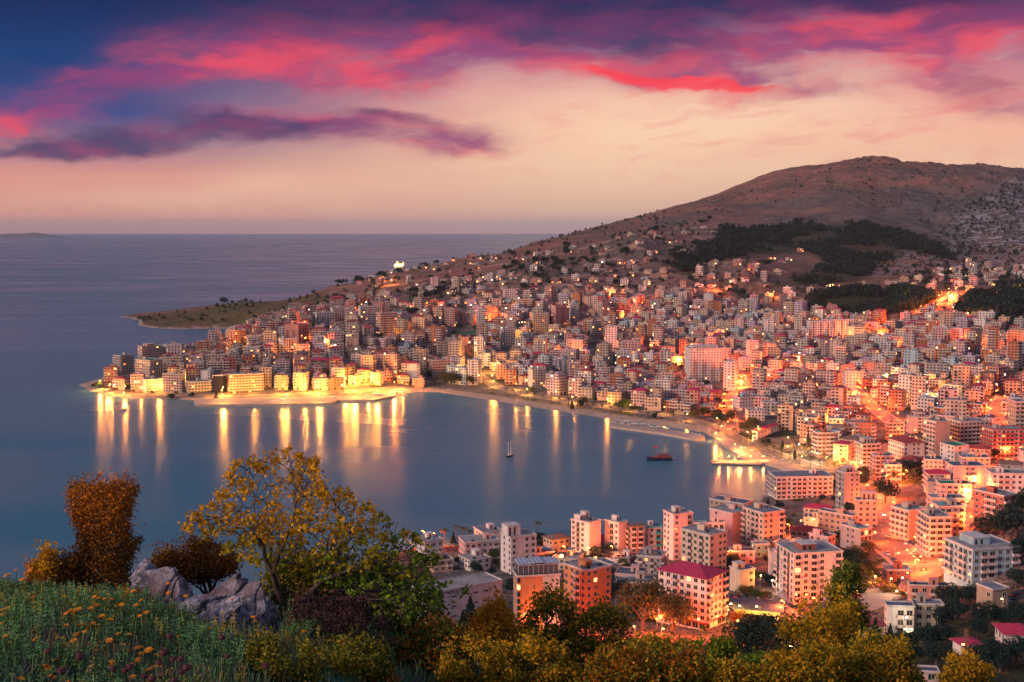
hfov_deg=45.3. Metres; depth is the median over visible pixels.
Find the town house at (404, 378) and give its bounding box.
[396,373,410,384]
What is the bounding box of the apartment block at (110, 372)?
[103,364,117,383]
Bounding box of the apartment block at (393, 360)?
[385,352,401,376]
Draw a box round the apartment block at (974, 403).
[967,399,988,414]
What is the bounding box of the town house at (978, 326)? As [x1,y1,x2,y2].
[971,325,982,331]
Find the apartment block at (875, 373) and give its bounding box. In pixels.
[867,368,882,377]
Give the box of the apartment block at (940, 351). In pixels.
[933,343,946,361]
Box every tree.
[95,382,102,386]
[167,393,174,398]
[178,444,472,626]
[219,297,228,301]
[335,279,347,284]
[354,275,364,280]
[377,271,386,276]
[406,307,419,312]
[407,286,417,291]
[421,290,431,298]
[424,371,431,377]
[430,289,440,296]
[435,285,449,289]
[439,373,447,383]
[440,528,449,543]
[444,372,453,384]
[449,531,456,543]
[450,372,460,383]
[457,610,468,632]
[462,375,474,385]
[464,596,476,624]
[469,561,479,572]
[474,564,483,572]
[488,548,498,558]
[488,567,496,574]
[489,551,500,558]
[491,557,500,564]
[502,578,512,591]
[511,259,519,266]
[520,282,527,289]
[532,256,539,260]
[535,532,545,539]
[536,538,542,544]
[540,256,548,261]
[553,259,565,262]
[563,247,570,254]
[578,396,589,402]
[588,551,599,557]
[589,545,602,556]
[603,543,616,555]
[611,566,616,573]
[611,576,630,604]
[615,577,678,629]
[616,558,627,563]
[617,398,632,410]
[618,246,629,254]
[627,601,647,621]
[629,556,636,563]
[647,590,695,633]
[651,225,658,230]
[668,247,679,251]
[668,252,678,257]
[673,245,685,248]
[688,411,699,418]
[690,239,699,244]
[697,406,709,414]
[710,408,722,420]
[717,413,728,422]
[721,612,801,657]
[725,409,738,420]
[726,551,740,562]
[726,556,735,568]
[728,610,747,622]
[735,584,752,593]
[736,288,745,295]
[738,421,751,429]
[746,416,759,428]
[753,589,766,598]
[755,570,767,578]
[757,259,772,265]
[760,590,772,597]
[761,439,770,446]
[762,554,767,561]
[763,576,864,681]
[765,575,775,585]
[785,518,792,523]
[806,432,809,445]
[817,281,827,286]
[819,493,825,501]
[823,557,874,635]
[833,529,840,542]
[842,548,855,557]
[842,563,878,585]
[843,502,854,511]
[845,555,860,563]
[847,544,862,550]
[854,551,866,559]
[857,466,869,475]
[859,562,879,582]
[860,473,869,483]
[860,558,874,566]
[862,540,877,553]
[862,582,877,587]
[870,567,881,579]
[871,476,900,502]
[871,617,879,635]
[872,578,891,585]
[879,583,898,593]
[883,469,898,476]
[886,623,893,638]
[892,629,918,644]
[895,589,907,596]
[901,459,916,469]
[901,463,908,474]
[905,468,922,479]
[908,642,924,660]
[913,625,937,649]
[915,270,929,273]
[915,458,923,467]
[922,640,950,665]
[928,622,956,643]
[930,604,960,625]
[934,582,962,604]
[941,648,958,661]
[942,270,952,275]
[944,597,969,621]
[958,583,976,606]
[967,600,1002,623]
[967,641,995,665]
[970,619,988,639]
[972,526,989,533]
[973,512,998,532]
[984,636,1000,649]
[986,643,1012,672]
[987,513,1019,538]
[991,448,1000,458]
[993,504,1018,518]
[994,606,1013,622]
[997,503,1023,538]
[999,634,1023,665]
[1005,567,1023,588]
[1006,599,1023,622]
[1009,534,1023,564]
[1013,487,1023,508]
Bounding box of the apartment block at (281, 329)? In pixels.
[278,326,284,337]
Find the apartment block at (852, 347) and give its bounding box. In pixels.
[841,342,854,351]
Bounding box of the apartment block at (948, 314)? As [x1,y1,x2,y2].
[943,308,953,327]
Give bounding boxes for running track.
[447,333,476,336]
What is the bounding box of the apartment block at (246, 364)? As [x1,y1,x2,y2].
[240,360,256,366]
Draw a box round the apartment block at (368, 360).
[360,353,376,371]
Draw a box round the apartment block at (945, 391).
[937,385,958,405]
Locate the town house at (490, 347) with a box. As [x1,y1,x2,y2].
[486,345,495,350]
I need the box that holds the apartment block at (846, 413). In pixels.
[835,407,853,420]
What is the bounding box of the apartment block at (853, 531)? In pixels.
[840,519,873,551]
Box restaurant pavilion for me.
[732,598,782,618]
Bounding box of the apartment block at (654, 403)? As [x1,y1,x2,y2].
[644,394,662,410]
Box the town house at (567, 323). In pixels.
[563,320,572,327]
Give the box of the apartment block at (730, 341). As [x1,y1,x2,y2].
[724,336,735,353]
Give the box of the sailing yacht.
[506,447,512,457]
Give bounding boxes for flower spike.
[159,669,169,681]
[192,665,200,681]
[202,665,211,681]
[235,660,244,681]
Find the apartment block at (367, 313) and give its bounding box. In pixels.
[358,304,379,325]
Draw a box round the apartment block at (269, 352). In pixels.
[263,350,275,362]
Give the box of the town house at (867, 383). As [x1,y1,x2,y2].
[861,376,872,387]
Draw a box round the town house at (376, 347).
[367,345,382,350]
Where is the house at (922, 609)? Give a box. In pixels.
[910,593,943,628]
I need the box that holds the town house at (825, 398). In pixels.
[821,396,830,401]
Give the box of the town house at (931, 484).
[926,475,949,492]
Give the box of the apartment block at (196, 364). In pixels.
[186,362,200,379]
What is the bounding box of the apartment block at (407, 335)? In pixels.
[400,330,416,347]
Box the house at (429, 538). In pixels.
[416,531,443,553]
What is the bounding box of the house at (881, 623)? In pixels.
[851,619,887,637]
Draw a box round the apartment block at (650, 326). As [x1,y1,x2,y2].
[647,320,659,338]
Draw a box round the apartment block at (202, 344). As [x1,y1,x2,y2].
[197,339,210,349]
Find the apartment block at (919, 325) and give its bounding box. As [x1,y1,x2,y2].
[915,323,925,331]
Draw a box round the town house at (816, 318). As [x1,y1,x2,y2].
[811,316,820,319]
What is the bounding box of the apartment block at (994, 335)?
[987,325,1001,348]
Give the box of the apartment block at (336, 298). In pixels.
[330,296,344,307]
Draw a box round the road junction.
[901,553,943,580]
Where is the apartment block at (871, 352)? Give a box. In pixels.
[865,348,882,356]
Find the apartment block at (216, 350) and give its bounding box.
[211,348,223,353]
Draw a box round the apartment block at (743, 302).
[738,298,748,307]
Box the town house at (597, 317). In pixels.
[591,315,600,319]
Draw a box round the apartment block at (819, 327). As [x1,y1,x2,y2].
[806,319,831,338]
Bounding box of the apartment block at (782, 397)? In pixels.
[777,391,795,402]
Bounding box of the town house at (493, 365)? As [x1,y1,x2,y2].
[490,360,502,370]
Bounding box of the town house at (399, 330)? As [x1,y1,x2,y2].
[397,327,401,334]
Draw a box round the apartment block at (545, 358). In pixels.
[539,353,552,371]
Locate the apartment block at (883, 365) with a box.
[877,360,893,374]
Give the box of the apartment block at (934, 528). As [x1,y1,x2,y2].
[915,506,952,557]
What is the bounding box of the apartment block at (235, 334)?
[226,327,246,343]
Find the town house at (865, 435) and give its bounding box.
[851,433,872,436]
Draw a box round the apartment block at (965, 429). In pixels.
[947,416,988,444]
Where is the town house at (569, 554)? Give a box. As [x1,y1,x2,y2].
[553,548,583,569]
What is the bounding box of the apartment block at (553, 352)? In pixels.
[548,348,559,359]
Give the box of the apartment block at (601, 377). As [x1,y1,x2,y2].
[594,374,606,381]
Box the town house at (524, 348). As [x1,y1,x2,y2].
[521,346,532,350]
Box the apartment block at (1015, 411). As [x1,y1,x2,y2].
[1008,396,1023,426]
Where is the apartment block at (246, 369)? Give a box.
[239,365,252,371]
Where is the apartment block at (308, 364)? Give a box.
[295,361,310,377]
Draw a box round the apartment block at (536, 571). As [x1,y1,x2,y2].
[512,556,560,629]
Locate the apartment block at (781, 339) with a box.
[773,333,787,345]
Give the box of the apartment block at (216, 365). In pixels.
[206,358,222,373]
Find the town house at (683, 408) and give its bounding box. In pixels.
[674,401,695,414]
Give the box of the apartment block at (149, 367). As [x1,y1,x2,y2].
[135,357,162,377]
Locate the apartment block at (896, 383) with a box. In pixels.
[890,380,897,386]
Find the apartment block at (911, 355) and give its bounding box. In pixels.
[903,348,919,366]
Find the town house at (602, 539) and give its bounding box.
[601,534,604,550]
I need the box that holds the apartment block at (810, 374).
[802,369,813,380]
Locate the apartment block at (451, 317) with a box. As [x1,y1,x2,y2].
[444,307,457,326]
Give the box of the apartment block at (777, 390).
[770,387,783,399]
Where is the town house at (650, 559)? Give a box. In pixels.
[635,546,668,573]
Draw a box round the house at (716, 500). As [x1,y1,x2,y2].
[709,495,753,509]
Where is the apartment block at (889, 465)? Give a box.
[883,459,901,482]
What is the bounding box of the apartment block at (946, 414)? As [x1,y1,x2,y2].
[937,411,958,418]
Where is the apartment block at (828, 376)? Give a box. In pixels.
[813,369,837,384]
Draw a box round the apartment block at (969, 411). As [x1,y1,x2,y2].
[966,405,972,416]
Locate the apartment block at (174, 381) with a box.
[162,371,184,392]
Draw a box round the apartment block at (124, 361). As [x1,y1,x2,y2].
[112,352,133,375]
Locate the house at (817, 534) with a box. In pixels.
[808,528,836,544]
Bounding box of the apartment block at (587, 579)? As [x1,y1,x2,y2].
[563,557,611,617]
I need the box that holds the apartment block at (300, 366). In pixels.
[293,363,307,371]
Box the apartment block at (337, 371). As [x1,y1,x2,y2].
[331,365,344,384]
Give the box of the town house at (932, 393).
[929,389,938,396]
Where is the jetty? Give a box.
[711,460,764,464]
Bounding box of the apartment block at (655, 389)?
[650,385,663,405]
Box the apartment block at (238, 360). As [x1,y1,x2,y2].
[232,356,240,371]
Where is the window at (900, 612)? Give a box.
[898,610,903,614]
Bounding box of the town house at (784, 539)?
[773,537,802,547]
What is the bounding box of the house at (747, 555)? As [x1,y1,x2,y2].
[728,544,755,563]
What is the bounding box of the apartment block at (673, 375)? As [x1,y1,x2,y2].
[661,370,679,381]
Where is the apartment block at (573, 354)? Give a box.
[560,346,580,360]
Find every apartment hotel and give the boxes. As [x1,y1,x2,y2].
[185,378,212,393]
[227,371,263,393]
[655,560,729,629]
[941,531,1020,585]
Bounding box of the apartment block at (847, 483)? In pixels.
[835,465,860,511]
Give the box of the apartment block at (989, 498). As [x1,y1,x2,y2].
[973,485,1020,531]
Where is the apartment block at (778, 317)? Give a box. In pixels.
[763,311,782,326]
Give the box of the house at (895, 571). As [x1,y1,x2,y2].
[882,561,911,581]
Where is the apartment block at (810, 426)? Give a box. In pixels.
[799,420,822,444]
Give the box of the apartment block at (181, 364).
[169,360,186,372]
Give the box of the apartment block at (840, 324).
[830,317,853,337]
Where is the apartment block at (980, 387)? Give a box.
[969,383,986,398]
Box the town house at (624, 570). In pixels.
[615,563,648,575]
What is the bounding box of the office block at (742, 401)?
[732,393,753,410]
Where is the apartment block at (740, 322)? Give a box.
[734,316,745,329]
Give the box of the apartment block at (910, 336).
[903,330,919,343]
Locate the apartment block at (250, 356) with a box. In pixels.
[241,351,255,361]
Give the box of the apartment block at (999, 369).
[986,363,1006,389]
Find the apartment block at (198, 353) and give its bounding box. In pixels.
[192,350,210,354]
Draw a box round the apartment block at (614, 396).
[608,388,625,404]
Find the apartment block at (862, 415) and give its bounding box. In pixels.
[854,412,871,419]
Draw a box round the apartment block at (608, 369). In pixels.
[598,364,614,373]
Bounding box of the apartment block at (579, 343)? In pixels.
[566,337,587,348]
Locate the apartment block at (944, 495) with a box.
[925,491,966,515]
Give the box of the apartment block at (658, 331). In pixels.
[653,325,664,346]
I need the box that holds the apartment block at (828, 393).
[826,389,831,397]
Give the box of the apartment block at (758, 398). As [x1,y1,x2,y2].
[752,393,770,407]
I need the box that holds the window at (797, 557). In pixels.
[795,555,800,560]
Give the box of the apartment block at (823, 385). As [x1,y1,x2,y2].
[819,383,832,388]
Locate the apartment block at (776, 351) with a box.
[767,345,783,359]
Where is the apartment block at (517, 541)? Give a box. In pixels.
[500,521,536,574]
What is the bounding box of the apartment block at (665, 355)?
[660,347,671,364]
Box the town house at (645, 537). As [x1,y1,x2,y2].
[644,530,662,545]
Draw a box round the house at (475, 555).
[458,548,490,570]
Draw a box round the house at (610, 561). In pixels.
[594,557,617,574]
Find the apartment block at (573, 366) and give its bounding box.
[568,360,583,375]
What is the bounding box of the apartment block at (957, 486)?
[935,478,972,500]
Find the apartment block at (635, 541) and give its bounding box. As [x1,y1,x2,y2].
[625,523,645,553]
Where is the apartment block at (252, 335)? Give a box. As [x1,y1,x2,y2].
[246,333,261,345]
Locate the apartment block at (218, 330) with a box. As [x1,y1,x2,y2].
[208,328,221,336]
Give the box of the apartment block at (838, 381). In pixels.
[831,370,840,384]
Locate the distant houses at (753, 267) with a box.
[345,225,1023,320]
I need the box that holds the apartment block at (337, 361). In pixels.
[329,357,341,378]
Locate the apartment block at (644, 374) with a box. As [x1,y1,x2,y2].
[638,369,648,380]
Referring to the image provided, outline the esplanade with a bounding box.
[714,434,806,469]
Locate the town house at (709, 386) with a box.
[700,382,712,389]
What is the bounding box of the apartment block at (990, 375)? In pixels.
[980,370,996,392]
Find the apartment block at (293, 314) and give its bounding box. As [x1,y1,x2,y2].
[286,309,299,322]
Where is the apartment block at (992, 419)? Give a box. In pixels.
[978,413,1000,425]
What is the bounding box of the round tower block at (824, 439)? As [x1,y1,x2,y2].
[811,428,837,457]
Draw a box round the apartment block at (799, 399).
[787,392,806,413]
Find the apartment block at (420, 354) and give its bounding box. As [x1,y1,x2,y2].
[413,346,429,373]
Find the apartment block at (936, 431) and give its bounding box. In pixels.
[922,416,950,455]
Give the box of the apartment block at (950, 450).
[939,441,969,467]
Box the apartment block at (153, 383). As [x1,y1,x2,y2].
[142,376,162,392]
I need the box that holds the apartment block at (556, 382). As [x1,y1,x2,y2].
[547,371,565,395]
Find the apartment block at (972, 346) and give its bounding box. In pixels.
[961,338,974,354]
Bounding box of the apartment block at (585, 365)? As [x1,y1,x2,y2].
[580,363,595,369]
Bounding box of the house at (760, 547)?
[751,540,769,557]
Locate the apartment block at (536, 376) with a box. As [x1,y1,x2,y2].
[528,366,545,386]
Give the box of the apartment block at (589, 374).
[577,368,596,385]
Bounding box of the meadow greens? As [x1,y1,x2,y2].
[0,575,380,681]
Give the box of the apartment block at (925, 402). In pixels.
[917,394,937,417]
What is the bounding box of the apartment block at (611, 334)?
[604,324,618,347]
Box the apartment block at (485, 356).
[477,350,491,367]
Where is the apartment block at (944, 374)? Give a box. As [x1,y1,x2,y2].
[941,370,951,378]
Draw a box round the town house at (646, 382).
[639,380,650,384]
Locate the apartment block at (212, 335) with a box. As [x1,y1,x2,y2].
[208,331,218,340]
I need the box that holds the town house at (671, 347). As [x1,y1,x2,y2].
[662,344,675,352]
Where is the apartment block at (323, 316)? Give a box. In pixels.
[313,310,334,324]
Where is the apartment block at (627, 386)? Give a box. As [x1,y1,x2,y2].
[617,381,633,401]
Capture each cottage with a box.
[949,637,982,654]
[992,623,1023,644]
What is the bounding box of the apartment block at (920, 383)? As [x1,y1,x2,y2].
[910,372,929,409]
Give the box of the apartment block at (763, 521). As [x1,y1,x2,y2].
[740,502,785,547]
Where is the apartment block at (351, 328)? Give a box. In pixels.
[345,323,358,344]
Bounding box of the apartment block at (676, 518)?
[663,505,693,559]
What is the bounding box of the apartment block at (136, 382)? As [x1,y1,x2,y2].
[130,371,145,391]
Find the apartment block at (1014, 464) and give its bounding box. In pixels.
[998,460,1023,468]
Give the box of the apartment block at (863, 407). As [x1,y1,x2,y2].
[851,402,867,411]
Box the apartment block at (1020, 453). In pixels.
[1017,447,1023,461]
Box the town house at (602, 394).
[596,388,610,400]
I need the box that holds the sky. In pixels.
[0,0,1023,233]
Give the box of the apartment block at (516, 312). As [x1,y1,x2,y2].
[507,309,520,328]
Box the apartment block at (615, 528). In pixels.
[604,514,627,552]
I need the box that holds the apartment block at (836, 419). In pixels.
[827,414,843,423]
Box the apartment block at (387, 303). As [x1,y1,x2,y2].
[372,300,389,310]
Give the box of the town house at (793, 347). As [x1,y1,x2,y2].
[788,344,796,349]
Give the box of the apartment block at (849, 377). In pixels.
[843,367,855,389]
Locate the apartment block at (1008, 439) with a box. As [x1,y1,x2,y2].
[980,424,1023,457]
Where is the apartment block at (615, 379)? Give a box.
[607,372,625,386]
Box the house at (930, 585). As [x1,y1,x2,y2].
[907,577,948,600]
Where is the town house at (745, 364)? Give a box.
[739,359,750,369]
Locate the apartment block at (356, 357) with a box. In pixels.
[351,351,364,367]
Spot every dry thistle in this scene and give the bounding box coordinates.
[44,647,55,681]
[57,665,65,681]
[75,653,84,681]
[108,666,116,681]
[121,667,128,681]
[125,662,133,681]
[141,672,146,681]
[146,675,155,681]
[156,659,162,680]
[158,646,169,680]
[165,632,176,681]
[169,656,175,676]
[170,676,176,681]
[176,655,184,681]
[180,663,192,679]
[217,633,226,681]
[223,653,230,681]
[262,662,268,681]
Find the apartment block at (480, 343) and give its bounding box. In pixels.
[474,334,486,356]
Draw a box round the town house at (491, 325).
[485,321,494,329]
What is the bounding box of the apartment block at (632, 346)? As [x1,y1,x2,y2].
[621,338,640,352]
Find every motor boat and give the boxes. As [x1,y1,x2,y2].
[270,398,294,401]
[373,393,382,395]
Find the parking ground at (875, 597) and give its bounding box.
[854,580,897,611]
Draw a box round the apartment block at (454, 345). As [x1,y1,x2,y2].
[448,338,460,355]
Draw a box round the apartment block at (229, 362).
[222,356,236,371]
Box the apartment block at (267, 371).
[258,364,273,387]
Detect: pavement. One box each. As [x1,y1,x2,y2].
[104,386,411,396]
[482,373,834,476]
[722,380,856,432]
[751,590,799,619]
[840,386,911,463]
[847,464,916,563]
[892,579,907,599]
[987,396,1007,459]
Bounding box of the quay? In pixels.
[194,392,395,406]
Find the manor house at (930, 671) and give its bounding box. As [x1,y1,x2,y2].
[911,664,939,681]
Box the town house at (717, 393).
[707,389,722,400]
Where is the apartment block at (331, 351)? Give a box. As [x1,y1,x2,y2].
[327,346,342,357]
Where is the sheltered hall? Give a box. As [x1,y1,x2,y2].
[751,423,779,439]
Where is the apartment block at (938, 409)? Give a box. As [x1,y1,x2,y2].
[933,404,945,417]
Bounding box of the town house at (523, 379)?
[518,374,527,384]
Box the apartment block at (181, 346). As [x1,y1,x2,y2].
[168,341,183,351]
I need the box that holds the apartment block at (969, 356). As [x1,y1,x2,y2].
[963,352,980,362]
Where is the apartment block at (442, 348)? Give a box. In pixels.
[436,339,448,357]
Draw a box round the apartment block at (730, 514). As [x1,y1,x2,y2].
[709,502,742,547]
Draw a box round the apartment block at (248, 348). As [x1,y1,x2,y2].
[243,344,260,362]
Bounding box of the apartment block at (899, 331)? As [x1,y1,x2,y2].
[894,327,910,335]
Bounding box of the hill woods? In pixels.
[664,217,1023,324]
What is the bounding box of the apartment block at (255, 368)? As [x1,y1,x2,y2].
[253,363,274,381]
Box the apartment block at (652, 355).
[643,350,659,362]
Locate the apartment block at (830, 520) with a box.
[818,507,858,532]
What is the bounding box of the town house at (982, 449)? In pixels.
[969,444,991,459]
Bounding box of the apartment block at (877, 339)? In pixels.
[868,335,889,343]
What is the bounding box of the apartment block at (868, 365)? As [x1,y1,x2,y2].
[861,360,879,370]
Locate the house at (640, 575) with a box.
[615,571,655,597]
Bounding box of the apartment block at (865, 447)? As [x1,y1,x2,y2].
[854,437,880,469]
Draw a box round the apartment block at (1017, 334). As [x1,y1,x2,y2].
[1006,327,1023,345]
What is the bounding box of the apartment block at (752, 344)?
[745,338,758,356]
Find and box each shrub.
[19,538,63,587]
[46,546,84,590]
[62,467,144,589]
[149,539,186,576]
[175,526,244,593]
[239,624,326,681]
[254,541,346,608]
[281,581,395,651]
[297,540,452,643]
[315,625,401,681]
[391,610,479,678]
[431,624,586,681]
[462,585,521,679]
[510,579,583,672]
[553,593,638,681]
[574,635,719,681]
[616,625,682,667]
[676,624,740,681]
[704,631,842,681]
[733,645,773,671]
[816,631,927,681]
[843,625,910,681]
[932,648,996,681]
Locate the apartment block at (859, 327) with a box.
[854,323,866,333]
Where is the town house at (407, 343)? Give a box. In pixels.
[398,341,410,347]
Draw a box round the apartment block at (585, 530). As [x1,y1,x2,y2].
[570,510,601,554]
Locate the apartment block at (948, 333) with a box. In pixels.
[944,328,952,342]
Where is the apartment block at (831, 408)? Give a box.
[825,404,842,420]
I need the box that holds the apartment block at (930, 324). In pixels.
[925,318,938,333]
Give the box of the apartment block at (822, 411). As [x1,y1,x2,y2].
[808,406,827,427]
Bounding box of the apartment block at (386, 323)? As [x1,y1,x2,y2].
[375,310,396,336]
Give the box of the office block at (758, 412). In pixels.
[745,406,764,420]
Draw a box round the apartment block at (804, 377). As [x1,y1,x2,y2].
[800,371,806,389]
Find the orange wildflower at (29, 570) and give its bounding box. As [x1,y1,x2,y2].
[27,569,35,591]
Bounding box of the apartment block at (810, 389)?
[803,380,818,400]
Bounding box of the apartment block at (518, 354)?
[510,349,523,358]
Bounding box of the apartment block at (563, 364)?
[559,357,571,374]
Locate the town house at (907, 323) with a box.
[902,322,916,326]
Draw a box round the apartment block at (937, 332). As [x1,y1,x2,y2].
[930,325,944,340]
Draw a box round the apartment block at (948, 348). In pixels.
[938,343,951,352]
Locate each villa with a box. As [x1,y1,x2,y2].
[473,522,501,541]
[729,560,755,591]
[884,600,914,633]
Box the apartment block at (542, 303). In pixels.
[536,299,547,311]
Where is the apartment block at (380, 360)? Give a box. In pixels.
[374,350,387,369]
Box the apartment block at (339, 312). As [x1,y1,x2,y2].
[330,306,343,319]
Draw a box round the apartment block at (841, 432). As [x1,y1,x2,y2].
[826,425,846,440]
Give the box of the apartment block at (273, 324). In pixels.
[266,320,278,331]
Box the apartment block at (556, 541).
[542,533,570,552]
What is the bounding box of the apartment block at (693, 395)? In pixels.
[686,387,700,411]
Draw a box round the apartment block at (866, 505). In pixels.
[854,491,878,525]
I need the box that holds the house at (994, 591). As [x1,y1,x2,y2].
[976,580,1009,608]
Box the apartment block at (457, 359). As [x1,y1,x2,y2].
[450,355,463,365]
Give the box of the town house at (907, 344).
[901,342,915,347]
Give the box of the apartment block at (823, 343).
[817,335,834,354]
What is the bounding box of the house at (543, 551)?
[536,545,554,556]
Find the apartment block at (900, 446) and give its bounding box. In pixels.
[888,435,924,458]
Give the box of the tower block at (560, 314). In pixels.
[551,303,568,325]
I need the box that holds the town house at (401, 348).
[399,345,408,354]
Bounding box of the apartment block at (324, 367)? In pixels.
[313,361,326,376]
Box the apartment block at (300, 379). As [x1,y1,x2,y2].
[293,370,308,390]
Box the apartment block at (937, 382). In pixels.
[929,377,948,387]
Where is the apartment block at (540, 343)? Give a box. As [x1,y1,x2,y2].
[534,336,547,354]
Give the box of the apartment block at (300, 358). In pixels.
[294,354,307,363]
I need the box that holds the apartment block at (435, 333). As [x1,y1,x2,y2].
[426,324,445,344]
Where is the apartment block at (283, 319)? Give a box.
[272,317,286,325]
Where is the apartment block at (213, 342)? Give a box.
[210,339,218,345]
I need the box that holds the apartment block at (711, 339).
[705,335,717,344]
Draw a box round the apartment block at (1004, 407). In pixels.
[1001,400,1008,415]
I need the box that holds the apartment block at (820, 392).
[818,388,823,399]
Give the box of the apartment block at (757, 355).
[750,348,763,368]
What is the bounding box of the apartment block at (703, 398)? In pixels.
[700,395,706,403]
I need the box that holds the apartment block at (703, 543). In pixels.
[680,522,727,567]
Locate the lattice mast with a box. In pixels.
[961,628,968,661]
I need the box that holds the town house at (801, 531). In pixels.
[790,525,821,538]
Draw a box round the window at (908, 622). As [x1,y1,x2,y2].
[906,620,912,624]
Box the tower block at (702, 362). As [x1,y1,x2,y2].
[684,344,721,381]
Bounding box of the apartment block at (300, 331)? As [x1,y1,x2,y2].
[284,322,308,342]
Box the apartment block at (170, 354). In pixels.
[160,353,178,356]
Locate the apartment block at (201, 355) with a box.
[191,353,204,359]
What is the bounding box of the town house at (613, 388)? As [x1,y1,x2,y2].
[601,386,617,389]
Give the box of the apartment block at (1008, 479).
[985,466,1023,491]
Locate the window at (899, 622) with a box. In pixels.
[897,620,902,624]
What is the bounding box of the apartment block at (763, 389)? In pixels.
[757,386,773,397]
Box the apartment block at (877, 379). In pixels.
[872,375,890,385]
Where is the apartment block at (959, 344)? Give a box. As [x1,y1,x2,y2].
[953,339,969,354]
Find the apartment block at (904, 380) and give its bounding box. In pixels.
[898,371,914,403]
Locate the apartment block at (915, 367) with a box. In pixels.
[907,362,924,373]
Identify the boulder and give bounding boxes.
[128,558,156,581]
[130,566,193,609]
[168,593,228,615]
[193,595,243,632]
[209,572,248,596]
[236,581,284,632]
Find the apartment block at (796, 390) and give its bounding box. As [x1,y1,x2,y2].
[786,388,802,393]
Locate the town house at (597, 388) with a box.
[591,385,600,396]
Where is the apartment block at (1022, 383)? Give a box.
[1021,369,1023,391]
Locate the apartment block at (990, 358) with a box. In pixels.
[984,353,1001,362]
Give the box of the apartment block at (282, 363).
[274,358,290,373]
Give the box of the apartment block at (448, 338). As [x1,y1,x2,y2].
[445,335,458,340]
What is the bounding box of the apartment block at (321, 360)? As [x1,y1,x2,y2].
[309,358,328,373]
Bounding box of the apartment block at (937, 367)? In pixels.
[925,360,950,377]
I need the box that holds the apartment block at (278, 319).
[269,317,282,324]
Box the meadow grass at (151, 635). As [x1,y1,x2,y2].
[0,577,482,681]
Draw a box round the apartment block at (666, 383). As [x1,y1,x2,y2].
[655,377,673,399]
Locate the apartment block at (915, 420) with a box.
[906,412,930,432]
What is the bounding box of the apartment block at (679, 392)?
[670,386,687,401]
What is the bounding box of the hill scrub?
[135,157,1023,322]
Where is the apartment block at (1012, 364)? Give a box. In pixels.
[996,358,1018,372]
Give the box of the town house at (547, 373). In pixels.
[545,370,554,378]
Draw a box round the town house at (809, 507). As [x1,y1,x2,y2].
[803,503,831,515]
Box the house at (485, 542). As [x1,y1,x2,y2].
[458,532,499,553]
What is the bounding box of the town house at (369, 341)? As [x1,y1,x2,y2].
[363,336,376,346]
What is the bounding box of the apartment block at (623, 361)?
[617,356,630,369]
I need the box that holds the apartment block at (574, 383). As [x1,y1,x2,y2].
[568,375,585,395]
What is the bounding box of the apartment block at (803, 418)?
[796,413,821,434]
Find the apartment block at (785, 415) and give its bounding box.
[777,402,795,429]
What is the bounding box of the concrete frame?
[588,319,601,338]
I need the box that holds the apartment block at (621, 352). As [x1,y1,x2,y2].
[616,348,628,365]
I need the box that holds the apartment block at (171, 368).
[167,365,179,372]
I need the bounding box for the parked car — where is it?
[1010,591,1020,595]
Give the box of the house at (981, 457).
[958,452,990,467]
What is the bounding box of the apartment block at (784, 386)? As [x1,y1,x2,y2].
[770,382,791,392]
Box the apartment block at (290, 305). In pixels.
[288,302,303,307]
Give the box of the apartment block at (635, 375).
[624,369,641,383]
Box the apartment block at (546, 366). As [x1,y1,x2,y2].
[530,363,549,371]
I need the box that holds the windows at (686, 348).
[685,348,720,377]
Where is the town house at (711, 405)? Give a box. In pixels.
[699,402,718,415]
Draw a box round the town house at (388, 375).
[380,368,393,380]
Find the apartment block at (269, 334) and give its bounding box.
[263,328,277,342]
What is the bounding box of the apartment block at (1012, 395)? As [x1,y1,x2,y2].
[1006,393,1021,399]
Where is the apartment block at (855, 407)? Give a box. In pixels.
[843,403,862,417]
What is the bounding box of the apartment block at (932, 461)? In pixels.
[922,453,944,473]
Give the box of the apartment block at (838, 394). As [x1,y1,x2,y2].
[831,385,846,405]
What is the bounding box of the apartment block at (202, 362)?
[190,359,204,369]
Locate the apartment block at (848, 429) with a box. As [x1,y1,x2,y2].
[825,422,852,435]
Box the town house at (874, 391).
[870,386,877,397]
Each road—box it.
[105,387,410,396]
[464,356,467,366]
[482,375,835,475]
[593,355,749,385]
[723,381,842,432]
[759,590,796,619]
[842,386,909,463]
[851,463,916,561]
[893,579,908,598]
[913,290,956,314]
[941,463,998,556]
[989,396,1018,459]
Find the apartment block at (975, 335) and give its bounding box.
[965,329,981,352]
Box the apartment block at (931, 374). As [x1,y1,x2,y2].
[924,371,935,378]
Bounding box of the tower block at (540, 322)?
[529,311,548,333]
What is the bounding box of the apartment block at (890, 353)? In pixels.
[880,349,901,357]
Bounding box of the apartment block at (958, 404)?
[944,395,967,415]
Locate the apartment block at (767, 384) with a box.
[755,379,781,388]
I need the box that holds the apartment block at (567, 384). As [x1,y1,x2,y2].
[565,375,572,392]
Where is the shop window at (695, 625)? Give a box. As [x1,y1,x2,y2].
[692,622,697,628]
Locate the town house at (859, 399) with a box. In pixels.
[847,393,864,404]
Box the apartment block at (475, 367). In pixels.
[468,357,481,384]
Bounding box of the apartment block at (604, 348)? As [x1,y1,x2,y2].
[597,341,612,365]
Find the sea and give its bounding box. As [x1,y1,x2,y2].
[0,234,779,606]
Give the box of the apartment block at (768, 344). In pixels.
[763,341,778,356]
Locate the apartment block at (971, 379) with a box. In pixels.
[969,373,974,383]
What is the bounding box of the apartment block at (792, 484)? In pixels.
[766,468,833,499]
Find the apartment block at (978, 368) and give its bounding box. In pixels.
[971,364,985,373]
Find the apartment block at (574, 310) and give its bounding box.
[569,302,579,322]

